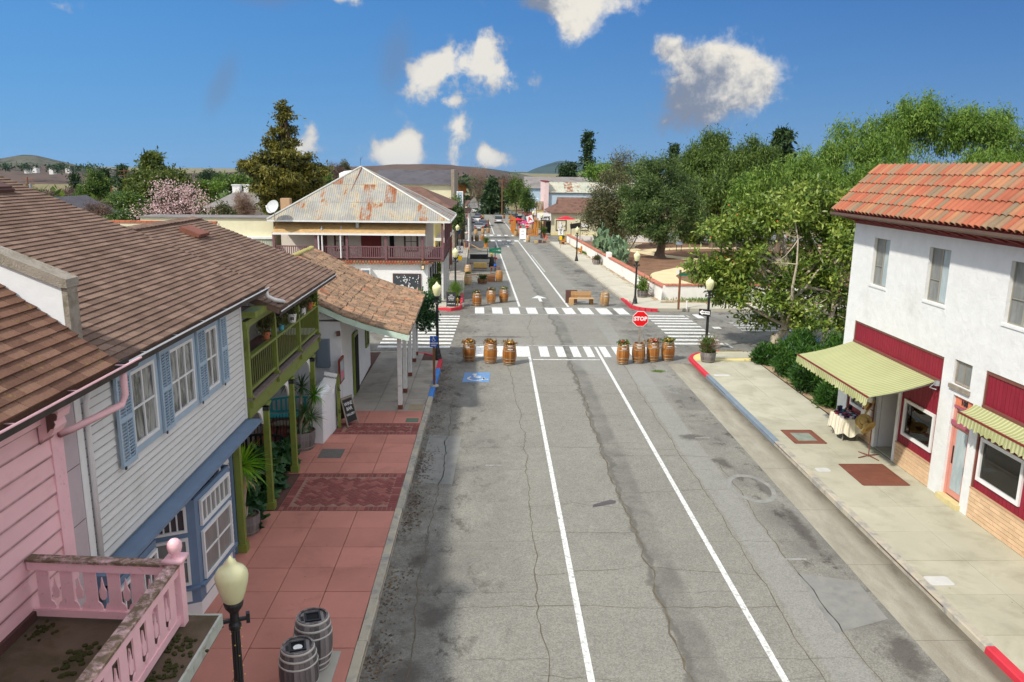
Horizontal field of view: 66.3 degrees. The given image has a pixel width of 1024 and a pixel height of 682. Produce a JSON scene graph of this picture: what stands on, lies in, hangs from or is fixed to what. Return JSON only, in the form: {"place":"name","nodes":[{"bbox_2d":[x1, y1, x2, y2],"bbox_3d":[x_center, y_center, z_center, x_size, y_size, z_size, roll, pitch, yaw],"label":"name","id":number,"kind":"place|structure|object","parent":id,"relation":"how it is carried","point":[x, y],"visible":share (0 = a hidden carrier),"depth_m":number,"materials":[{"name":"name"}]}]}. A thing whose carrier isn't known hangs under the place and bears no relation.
{"place":"outdoors","nodes":[
{"label":"outdoors","id":0,"kind":"place"},
{"bbox_2d":[0,176,285,613],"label":"clapboard house","id":1,"kind":"structure","parent":0,"point":[156,452],"depth_m":15.28,"materials":[{"name":"white paint"}]},
{"bbox_2d":[121,548,158,609],"bbox_3d":[-6.168,4.047,12.947,0.055,0.600,1.494,0,12,-1],"label":"window","id":2,"kind":"structure","parent":1,"relation":"in","point":[154,553],"depth_m":13.19,"materials":[{"name":"white paint"}]},
{"bbox_2d":[130,359,159,446],"bbox_3d":[-6.315,1.055,13.440,0.050,1.290,0.960,0,12,-1],"label":"window","id":3,"kind":"structure","parent":1,"relation":"in","point":[143,380],"depth_m":13.50,"materials":[{"name":"white paint"}]},
{"bbox_2d":[156,506,187,537],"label":"window","id":4,"kind":"structure","parent":1,"relation":"in","point":[178,525],"depth_m":15.22,"materials":[{"name":"white paint"}]},
{"bbox_2d":[156,537,191,585],"bbox_3d":[-6.685,4.380,15.320,0.725,1.000,0.055,-5,14,-25],"label":"window","id":5,"kind":"structure","parent":1,"relation":"in","point":[162,546],"depth_m":15.37,"materials":[{"name":"white paint"}]},
{"bbox_2d":[166,338,196,417],"bbox_3d":[-6.353,0.691,15.090,0.050,1.290,1.180,0,12,-1],"label":"window","id":6,"kind":"structure","parent":1,"relation":"in","point":[182,355],"depth_m":15.16,"materials":[{"name":"white glass"}]},
{"bbox_2d":[202,324,219,389],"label":"window","id":7,"kind":"structure","parent":1,"relation":"in","point":[211,333],"depth_m":16.75,"materials":[{"name":"white glass"}]},
{"bbox_2d":[198,472,230,525],"bbox_3d":[-6.165,3.260,16.296,0.055,0.540,1.502,1,12,1],"label":"window","id":8,"kind":"structure","parent":1,"relation":"in","point":[215,497],"depth_m":16.24,"materials":[{"name":"white paint"}]},
{"bbox_2d":[201,500,233,578],"bbox_3d":[-6.176,4.149,16.491,0.055,1.040,1.502,1,12,1],"label":"window","id":9,"kind":"structure","parent":1,"relation":"in","point":[217,537],"depth_m":16.44,"materials":[{"name":"white paint"}]},
{"bbox_2d":[191,351,442,681],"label":"sidewalk","id":10,"kind":"structure","parent":0,"point":[325,537],"depth_m":19.32,"materials":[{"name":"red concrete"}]},
{"bbox_2d":[0,245,102,607],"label":"party wall","id":11,"kind":"structure","parent":10,"relation":"on","point":[51,291],"depth_m":11.06,"materials":[{"name":"white paint"}]},
{"bbox_2d":[0,284,222,681],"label":"pink house","id":12,"kind":"structure","parent":10,"relation":"on","point":[51,370],"depth_m":9.80,"materials":[{"name":"paint"}]},
{"bbox_2d":[126,216,336,552],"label":"building","id":13,"kind":"structure","parent":10,"relation":"on","point":[275,361],"depth_m":22.54,"materials":[{"name":"brown"}]},
{"bbox_2d":[214,556,249,681],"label":"street lamp","id":14,"kind":"object","parent":10,"relation":"on","point":[231,577],"visible":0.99,"depth_m":10.68,"materials":[{"name":"black metal"}]},
{"bbox_2d":[246,506,259,536],"bbox_3d":[-6.556,4.391,19.351,0.653,0.731,0.653,0,12,-1],"label":"half barrel planter","id":15,"kind":"object","parent":10,"relation":"on","point":[252,523],"visible":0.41,"depth_m":19.22,"materials":[{"name":"brown wood"}]},
{"bbox_2d":[245,475,270,528],"bbox_3d":[-6.785,4.053,19.840,1.355,1.453,2.005,0,12,-1],"label":"broadleaf shrub","id":16,"kind":"object","parent":10,"relation":"on","point":[254,500],"visible":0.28,"depth_m":19.70,"materials":[{"name":"green plant"}]},
{"bbox_2d":[241,437,275,517],"bbox_3d":[-6.441,3.538,18.867,1.795,2.655,1.718,0,12,-1],"label":"yucca","id":17,"kind":"object","parent":10,"relation":"on","point":[247,470],"visible":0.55,"depth_m":18.69,"materials":[{"name":"green plant"}]},
{"bbox_2d":[247,439,290,500],"bbox_3d":[-6.882,3.534,21.787,1.321,1.570,2.203,0,12,-1],"label":"broadleaf shrub","id":18,"kind":"object","parent":10,"relation":"on","point":[280,481],"visible":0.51,"depth_m":21.57,"materials":[{"name":"green plant"}]},
{"bbox_2d":[272,436,301,473],"bbox_3d":[-6.905,3.438,23.544,1.176,1.062,1.298,-7,15,-33],"label":"broadleaf shrub","id":19,"kind":"object","parent":10,"relation":"on","point":[284,451],"visible":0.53,"depth_m":23.32,"materials":[{"name":"green plant"}]},
{"bbox_2d":[269,396,307,418],"bbox_3d":[-7.647,2.479,27.338,1.700,1.018,0.590,-1,13,-9],"label":"bench","id":20,"kind":"object","parent":10,"relation":"on","point":[285,415],"visible":0.34,"depth_m":27.42,"materials":[{"name":"teal paint"}]},
{"bbox_2d":[278,635,319,681],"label":"litter barrel","id":21,"kind":"object","parent":10,"relation":"on","point":[298,661],"visible":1,"depth_m":13.12,"materials":[{"name":"grey wood"}]},
{"bbox_2d":[278,374,328,451],"bbox_3d":[-6.653,2.136,25.075,1.643,2.675,1.690,11,16,39],"label":"half barrel planter","id":22,"kind":"object","parent":10,"relation":"on","point":[306,434],"visible":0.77,"depth_m":24.95,"materials":[{"name":"green wood"}]},
{"bbox_2d":[293,607,332,671],"bbox_3d":[-3.594,5.405,14.167,0.691,0.982,0.697,-2,13,-19],"label":"litter barrel","id":23,"kind":"object","parent":10,"relation":"on","point":[314,624],"visible":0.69,"depth_m":13.96,"materials":[{"name":"grey wood"}]},
{"bbox_2d":[308,371,340,443],"bbox_3d":[-6.381,2.291,26.984,0.560,1.800,3.000,0,12,-1],"label":"wall stub","id":24,"kind":"object","parent":10,"relation":"on","point":[330,422],"depth_m":25.98,"materials":[{"name":"white paint"}]},
{"bbox_2d":[263,246,425,413],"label":"adobe house","id":25,"kind":"structure","parent":10,"relation":"on","point":[356,306],"depth_m":30.41,"materials":[{"name":"brown tile"}]},
{"bbox_2d":[316,339,330,367],"bbox_3d":[-6.745,0.437,27.994,0.460,1.020,0.215,0,12,-1],"label":"meter box","id":26,"kind":"object","parent":25,"relation":"attached to","point":[323,359],"visible":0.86,"depth_m":27.91,"materials":[{"name":"grey metal"}]},
{"bbox_2d":[352,330,359,394],"bbox_3d":[-6.185,0.846,31.126,0.100,2.450,0.900,0,12,-1],"label":"door","id":27,"kind":"structure","parent":25,"relation":"in","point":[355,346],"depth_m":30.87,"materials":[{"name":"green paint"}]},
{"bbox_2d":[415,286,441,332],"bbox_3d":[-4.197,-1.434,37.257,1.706,2.313,3.099,0,12,-1],"label":"ivy","id":28,"kind":"object","parent":25,"relation":"hanging from","point":[426,315],"visible":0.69,"depth_m":37.07,"materials":[{"name":"green plant"}]},
{"bbox_2d":[337,394,358,426],"bbox_3d":[-5.828,2.439,27.599,0.574,1.000,0.620,7,14,26],"label":"sandwich board","id":29,"kind":"object","parent":10,"relation":"on","point":[348,412],"visible":0.98,"depth_m":27.53,"materials":[{"name":"grey wood"}]},
{"bbox_2d":[432,282,441,358],"bbox_3d":[-3.527,-0.979,36.983,0.444,3.700,0.444,0,12,-1],"label":"street lamp","id":30,"kind":"object","parent":10,"relation":"on","point":[436,288],"visible":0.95,"depth_m":36.84,"materials":[{"name":"black metal"}]},
{"bbox_2d":[0,164,638,188],"bbox_3d":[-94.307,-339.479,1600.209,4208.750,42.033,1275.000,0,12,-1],"label":"hill","id":31,"kind":"structure","parent":0,"point":[18,174],"depth_m":1441.51,"materials":[{"name":"brown plant"}]},
{"bbox_2d":[0,155,800,182],"bbox_3d":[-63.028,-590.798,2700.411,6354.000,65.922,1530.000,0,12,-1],"label":"hill","id":32,"kind":"structure","parent":0,"point":[35,159],"depth_m":2547.90,"materials":[{"name":"green plant"}]},
{"bbox_2d":[23,167,824,241],"bbox_3d":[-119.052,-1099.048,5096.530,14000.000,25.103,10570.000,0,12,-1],"label":"ground","id":33,"kind":"structure","parent":0,"point":[217,170],"depth_m":1020.89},
{"bbox_2d":[54,195,118,212],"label":"house","id":34,"kind":"structure","parent":33,"relation":"on","point":[78,201],"depth_m":91.95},
{"bbox_2d":[74,162,116,199],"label":"round tree","id":35,"kind":"object","parent":33,"relation":"on","point":[97,185],"visible":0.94,"depth_m":144.69,"materials":[{"name":"green plant"}]},
{"bbox_2d":[102,204,146,219],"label":"bush","id":36,"kind":"object","parent":33,"relation":"on","point":[121,215],"visible":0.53,"depth_m":77.69,"materials":[{"name":"green plant"}]},
{"bbox_2d":[108,188,152,214],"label":"bush","id":37,"kind":"object","parent":33,"relation":"on","point":[126,199],"visible":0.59,"depth_m":96.50,"materials":[{"name":"green plant"}]},
{"bbox_2d":[133,145,170,219],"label":"conifer","id":38,"kind":"object","parent":33,"relation":"on","point":[147,158],"visible":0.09,"depth_m":119.73,"materials":[{"name":"green plant"}]},
{"bbox_2d":[117,161,209,214],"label":"round tree","id":39,"kind":"object","parent":33,"relation":"on","point":[136,179],"visible":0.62,"depth_m":113.34,"materials":[{"name":"green plant"}]},
{"bbox_2d":[138,214,281,249],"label":"cream building","id":40,"kind":"structure","parent":33,"relation":"on","point":[260,228],"depth_m":54.64,"materials":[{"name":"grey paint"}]},
{"bbox_2d":[194,177,229,205],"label":"round tree","id":41,"kind":"object","parent":33,"relation":"on","point":[215,189],"visible":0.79,"depth_m":135.54,"materials":[{"name":"green plant"}]},
{"bbox_2d":[204,184,259,214],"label":"house","id":42,"kind":"structure","parent":33,"relation":"on","point":[228,198],"depth_m":115.84,"materials":[{"name":"white paint"}]},
{"bbox_2d":[207,170,258,198],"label":"round tree","id":43,"kind":"object","parent":33,"relation":"on","point":[234,178],"visible":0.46,"depth_m":143.93,"materials":[{"name":"green plant"}]},
{"bbox_2d":[231,188,259,214],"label":"bare tree","id":44,"kind":"object","parent":33,"relation":"on","point":[243,206],"visible":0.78,"depth_m":93.71,"materials":[{"name":"brown plant"}]},
{"bbox_2d":[0,160,521,200],"bbox_3d":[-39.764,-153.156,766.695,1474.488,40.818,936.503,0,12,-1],"label":"distant trees","id":45,"kind":"object","parent":33,"relation":"on","point":[22,167],"visible":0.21,"depth_m":1125.44,"materials":[{"name":"green plant"}]},
{"bbox_2d":[236,98,333,214],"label":"giant conifer","id":46,"kind":"object","parent":33,"relation":"on","point":[279,168],"visible":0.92,"depth_m":81.88,"materials":[{"name":"green plant"}]},
{"bbox_2d":[266,157,456,299],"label":"corner house","id":47,"kind":"structure","parent":33,"relation":"on","point":[368,221],"depth_m":54.04,"materials":[{"name":"grey wood"}]},
{"bbox_2d":[361,235,380,256],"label":"door","id":48,"kind":"structure","parent":47,"relation":"in","point":[366,240],"depth_m":55.21,"materials":[{"name":"wood"}]},
{"bbox_2d":[394,275,419,289],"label":"shop window","id":49,"kind":"structure","parent":47,"relation":"in","point":[412,281],"depth_m":54.13,"materials":[{"name":"black glass"}]},
{"bbox_2d":[26,183,816,215],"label":"tree belt","id":50,"kind":"object","parent":33,"relation":"on","point":[62,193],"visible":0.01,"depth_m":159.04,"materials":[{"name":"green plant"}]},
{"bbox_2d":[403,186,457,268],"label":"shop","id":51,"kind":"structure","parent":33,"relation":"on","point":[444,201],"depth_m":74.38},
{"bbox_2d":[474,176,512,214],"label":"conifer","id":52,"kind":"object","parent":33,"relation":"on","point":[490,201],"visible":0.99,"depth_m":214.85,"materials":[{"name":"green plant"}]},
{"bbox_2d":[502,170,529,223],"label":"pepper tree","id":53,"kind":"object","parent":33,"relation":"on","point":[513,193],"visible":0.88,"depth_m":161.93,"materials":[{"name":"green plant"}]},
{"bbox_2d":[519,185,540,230],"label":"round tree","id":54,"kind":"object","parent":33,"relation":"on","point":[527,203],"visible":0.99,"depth_m":139.66,"materials":[{"name":"green plant"}]},
{"bbox_2d":[523,177,591,198],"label":"building","id":55,"kind":"structure","parent":33,"relation":"on","point":[534,183],"depth_m":177.18,"materials":[{"name":"white paint"}]},
{"bbox_2d":[531,197,635,235],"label":"cafe","id":56,"kind":"structure","parent":33,"relation":"on","point":[565,206],"depth_m":130.38,"materials":[{"name":"beige paint"}]},
{"bbox_2d":[574,129,598,176],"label":"conifer","id":57,"kind":"object","parent":33,"relation":"on","point":[586,143],"visible":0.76,"depth_m":208.87,"materials":[{"name":"green plant"}]},
{"bbox_2d":[540,180,634,226],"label":"tin roof building","id":58,"kind":"structure","parent":33,"relation":"on","point":[550,192],"depth_m":144.07,"materials":[{"name":"white"}]},
{"bbox_2d":[574,156,632,181],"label":"round tree","id":59,"kind":"object","parent":33,"relation":"on","point":[591,171],"visible":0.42,"depth_m":165.97,"materials":[{"name":"green plant"}]},
{"bbox_2d":[566,234,847,299],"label":"garden wall","id":60,"kind":"structure","parent":33,"relation":"on","point":[662,291],"depth_m":64.86,"materials":[{"name":"paint"}]},
{"bbox_2d":[676,172,855,343],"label":"magnolia tree","id":61,"kind":"object","parent":33,"relation":"on","point":[776,215],"visible":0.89,"depth_m":40.71,"materials":[{"name":"green plant"}]},
{"bbox_2d":[768,123,802,186],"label":"conifer","id":62,"kind":"object","parent":33,"relation":"on","point":[784,137],"visible":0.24,"depth_m":145.22,"materials":[{"name":"green plant"}]},
{"bbox_2d":[791,185,854,344],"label":"magnolia tree","id":63,"kind":"object","parent":33,"relation":"on","point":[844,248],"visible":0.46,"depth_m":40.81,"materials":[{"name":"green plant"}]},
{"bbox_2d":[429,241,467,310],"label":"sidewalk","id":64,"kind":"structure","parent":0,"point":[460,269],"depth_m":68.27,"materials":[{"name":"grey concrete"}]},
{"bbox_2d":[449,192,467,248],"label":"round tree","id":65,"kind":"object","parent":64,"relation":"on","point":[460,212],"visible":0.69,"depth_m":92.56,"materials":[{"name":"green plant"}]},
{"bbox_2d":[0,0,1023,171],"label":"sky","id":66,"kind":"structure","parent":0,"point":[507,85],"materials":[{"name":"blue"}]},
{"bbox_2d":[513,161,662,174],"bbox_3d":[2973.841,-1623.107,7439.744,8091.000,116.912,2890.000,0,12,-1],"label":"mountain","id":67,"kind":"structure","parent":0,"point":[550,168],"depth_m":6781.54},
{"bbox_2d":[627,243,701,283],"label":"garden path","id":68,"kind":"structure","parent":0,"point":[666,276],"depth_m":73.60,"materials":[{"name":"beige concrete"}]},
{"bbox_2d":[359,198,1013,681],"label":"road","id":69,"kind":"structure","parent":0,"point":[595,510],"depth_m":19.96,"materials":[{"name":"grey asphalt"}]},
{"bbox_2d":[361,363,452,681],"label":"leaf litter","id":70,"kind":"object","parent":69,"relation":"on","point":[372,659],"visible":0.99,"depth_m":20.32,"materials":[{"name":"brown plant"}]},
{"bbox_2d":[483,338,496,363],"bbox_3d":[-1.016,0.431,37.059,0.704,1.214,0.699,-5,14,-26],"label":"wine barrel","id":71,"kind":"object","parent":69,"relation":"on","point":[490,351],"visible":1,"depth_m":36.84,"materials":[{"name":"brown wood"}]},
{"bbox_2d":[501,339,517,364],"bbox_3d":[-0.112,0.467,36.840,0.880,1.252,0.700,0,12,-7],"label":"wine barrel","id":72,"kind":"object","parent":69,"relation":"on","point":[509,353],"visible":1,"depth_m":36.61,"materials":[{"name":"brown wood"}]},
{"bbox_2d":[616,339,630,364],"bbox_3d":[5.281,0.483,37.145,0.750,1.208,0.662,1,11,-1],"label":"wine barrel","id":73,"kind":"object","parent":69,"relation":"on","point":[623,353],"visible":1,"depth_m":36.97,"materials":[{"name":"brown wood"}]},
{"bbox_2d":[642,337,661,361],"bbox_3d":[6.726,0.371,37.791,0.946,1.185,0.795,0,12,-4],"label":"wine barrel","id":74,"kind":"object","parent":69,"relation":"on","point":[652,350],"visible":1,"depth_m":37.53,"materials":[{"name":"brown wood"}]},
{"bbox_2d":[660,336,675,360],"bbox_3d":[7.538,0.332,37.942,0.805,1.213,0.733,0,13,-4],"label":"wine barrel","id":75,"kind":"object","parent":69,"relation":"on","point":[668,349],"visible":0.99,"depth_m":37.77,"materials":[{"name":"brown wood"}]},
{"bbox_2d":[668,364,1012,681],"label":"gutter","id":76,"kind":"object","parent":69,"relation":"on","point":[954,652],"visible":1,"depth_m":18.80,"materials":[{"name":"concrete"}]},
{"bbox_2d":[549,241,846,312],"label":"sidewalk","id":77,"kind":"structure","parent":0,"point":[621,289],"depth_m":58.75,"materials":[{"name":"beige concrete"}]},
{"bbox_2d":[585,242,852,283],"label":"garden ground","id":78,"kind":"structure","parent":0,"point":[649,265],"depth_m":89.09,"materials":[{"name":"brown soil"}]},
{"bbox_2d":[573,144,655,245],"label":"olive tree","id":79,"kind":"object","parent":78,"relation":"on","point":[608,212],"visible":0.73,"depth_m":101.02,"materials":[{"name":"green plant"}]},
{"bbox_2d":[602,234,629,263],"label":"prickly pear","id":80,"kind":"object","parent":78,"relation":"on","point":[617,246],"visible":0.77,"depth_m":79.05,"materials":[{"name":"green plant"}]},
{"bbox_2d":[612,147,710,257],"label":"olive tree","id":81,"kind":"object","parent":78,"relation":"on","point":[649,205],"visible":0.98,"depth_m":86.77,"materials":[{"name":"green plant"}]},
{"bbox_2d":[680,155,773,247],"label":"pepper tree","id":82,"kind":"object","parent":78,"relation":"on","point":[714,189],"visible":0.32,"depth_m":101.89,"materials":[{"name":"green plant"}]},
{"bbox_2d":[675,123,785,214],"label":"pepper tree","id":83,"kind":"object","parent":78,"relation":"on","point":[705,157],"visible":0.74,"depth_m":107.09,"materials":[{"name":"green plant"}]},
{"bbox_2d":[720,139,852,256],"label":"pepper tree","id":84,"kind":"object","parent":78,"relation":"on","point":[751,182],"visible":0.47,"depth_m":65.66,"materials":[{"name":"green plant"}]},
{"bbox_2d":[792,84,1023,187],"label":"pepper tree","id":85,"kind":"object","parent":78,"relation":"on","point":[994,133],"visible":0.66,"depth_m":72.80,"materials":[{"name":"green plant"}]},
{"bbox_2d":[689,351,1023,681],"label":"sidewalk","id":86,"kind":"structure","parent":0,"point":[963,572],"depth_m":20.83,"materials":[{"name":"concrete"}]},
{"bbox_2d":[696,333,722,362],"bbox_3d":[9.380,0.259,37.226,1.317,1.467,1.781,-9,16,-38],"label":"half barrel planter","id":87,"kind":"object","parent":86,"relation":"on","point":[708,353],"visible":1,"depth_m":37.05,"materials":[{"name":"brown wood"}]},
{"bbox_2d":[751,356,835,414],"bbox_3d":[13.989,1.839,33.837,4.340,0.100,9.950,0,12,-1],"label":"planting bed","id":88,"kind":"object","parent":86,"relation":"on","point":[808,395],"visible":0.07,"depth_m":32.24,"materials":[{"name":"soil"}]},
{"bbox_2d":[747,338,784,366],"bbox_3d":[12.175,0.606,37.247,1.981,1.586,2.199,10,16,38],"label":"juniper","id":89,"kind":"object","parent":88,"relation":"on","point":[763,353],"visible":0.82,"depth_m":36.84,"materials":[{"name":"green plant"}]},
{"bbox_2d":[769,336,815,378],"bbox_3d":[12.593,0.836,34.849,2.380,2.416,2.774,5,13,19],"label":"juniper","id":90,"kind":"object","parent":88,"relation":"on","point":[783,359],"visible":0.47,"depth_m":34.55,"materials":[{"name":"green plant"}]},
{"bbox_2d":[775,326,819,349],"bbox_3d":[13.548,0.308,37.524,2.447,2.089,2.518,0,12,-1],"label":"juniper","id":91,"kind":"object","parent":88,"relation":"on","point":[808,337],"visible":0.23,"depth_m":37.15,"materials":[{"name":"green plant"}]},
{"bbox_2d":[780,356,824,394],"bbox_3d":[12.498,1.451,32.640,2.110,2.042,2.774,0,12,-1],"label":"juniper","id":92,"kind":"object","parent":88,"relation":"on","point":[801,379],"visible":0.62,"depth_m":32.14,"materials":[{"name":"green plant"}]},
{"bbox_2d":[807,380,838,408],"bbox_3d":[12.733,2.059,30.468,2.472,1.874,2.255,0,12,-1],"label":"juniper","id":93,"kind":"object","parent":88,"relation":"on","point":[826,394],"visible":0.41,"depth_m":30.18,"materials":[{"name":"green plant"}]},
{"bbox_2d":[806,329,843,352],"bbox_3d":[14.198,0.682,34.990,2.942,2.460,2.971,0,12,-1],"label":"juniper","id":94,"kind":"object","parent":88,"relation":"on","point":[834,339],"visible":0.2,"depth_m":34.71,"materials":[{"name":"green plant"}]},
{"bbox_2d":[830,162,1023,557],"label":"stucco building","id":95,"kind":"structure","parent":86,"relation":"on","point":[936,287],"depth_m":21.69,"materials":[{"name":"paint"}]},
{"bbox_2d":[796,341,939,405],"bbox_3d":[10.986,0.935,24.793,1.980,0.820,5.566,0,12,-1],"label":"awning","id":96,"kind":"object","parent":95,"relation":"attached to","point":[859,373],"visible":1,"depth_m":24.34,"materials":[{"name":"green fabric"}]},
{"bbox_2d":[873,238,890,286],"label":"window","id":97,"kind":"structure","parent":95,"relation":"in","point":[883,245],"depth_m":25.63,"materials":[{"name":"glass"}]},
{"bbox_2d":[877,393,898,446],"bbox_3d":[12.475,2.344,25.725,0.760,2.340,0.060,0,12,-1],"label":"door leaf","id":98,"kind":"structure","parent":95,"relation":"in","point":[885,431],"depth_m":25.75,"materials":[{"name":"white paint"}]},
{"bbox_2d":[900,398,935,452],"bbox_3d":[12.050,2.490,23.269,0.070,1.140,1.660,0,12,-1],"label":"window","id":99,"kind":"structure","parent":95,"relation":"in","point":[918,423],"depth_m":23.29,"materials":[{"name":"glass"}]},
{"bbox_2d":[927,248,950,304],"bbox_3d":[12.174,-1.850,22.245,0.045,1.540,1.080,0,12,-1],"label":"window","id":100,"kind":"structure","parent":95,"relation":"in","point":[938,280],"depth_m":22.34,"materials":[{"name":"glass"}]},
{"bbox_2d":[946,426,968,500],"bbox_3d":[12.162,3.331,21.357,0.090,2.000,0.720,0,12,-1],"label":"door","id":101,"kind":"structure","parent":95,"relation":"in","point":[960,439],"depth_m":21.37,"materials":[{"name":"paint"}]},
{"bbox_2d":[954,360,972,388],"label":"window","id":102,"kind":"structure","parent":95,"relation":"in","point":[963,374],"depth_m":21.07,"materials":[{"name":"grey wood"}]},
{"bbox_2d":[957,404,1023,458],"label":"awning","id":103,"kind":"object","parent":95,"relation":"attached to","point":[999,430],"visible":1,"depth_m":19.12,"materials":[{"name":"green fabric"}]},
{"bbox_2d":[975,437,1023,506],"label":"window","id":104,"kind":"structure","parent":95,"relation":"in","point":[1001,471],"depth_m":19.49,"materials":[{"name":"white paint"}]},
{"bbox_2d":[1007,261,1023,327],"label":"window","id":105,"kind":"structure","parent":95,"relation":"in","point":[1016,308],"depth_m":19.00,"materials":[{"name":"glass"}]},
{"bbox_3d":[11.433,2.925,26.873,0.620,0.750,0.940,0,12,-1],"label":"display table","id":106,"kind":"object","parent":86,"relation":"on","visible":0},
{"bbox_2d":[828,411,862,437],"bbox_3d":[11.434,2.844,26.855,0.774,0.615,1.138,0,12,-1],"label":"tablecloth","id":107,"kind":"object","parent":106,"relation":"on","point":[848,427],"visible":0.7,"depth_m":26.37,"materials":[{"name":"beige fabric"}]},
{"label":"yard","id":108,"kind":"structure","parent":0,"visible":0},
{"bbox_2d":[117,177,215,218],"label":"blossom tree","id":109,"kind":"object","parent":108,"relation":"on","point":[178,206],"visible":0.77,"depth_m":67.98,"materials":[{"name":"pink plant"}]},
{"bbox_2d":[377,169,471,247],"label":"yellow store","id":110,"kind":"structure","parent":108,"relation":"on","point":[443,183],"depth_m":99.26,"materials":[{"name":"paint"}]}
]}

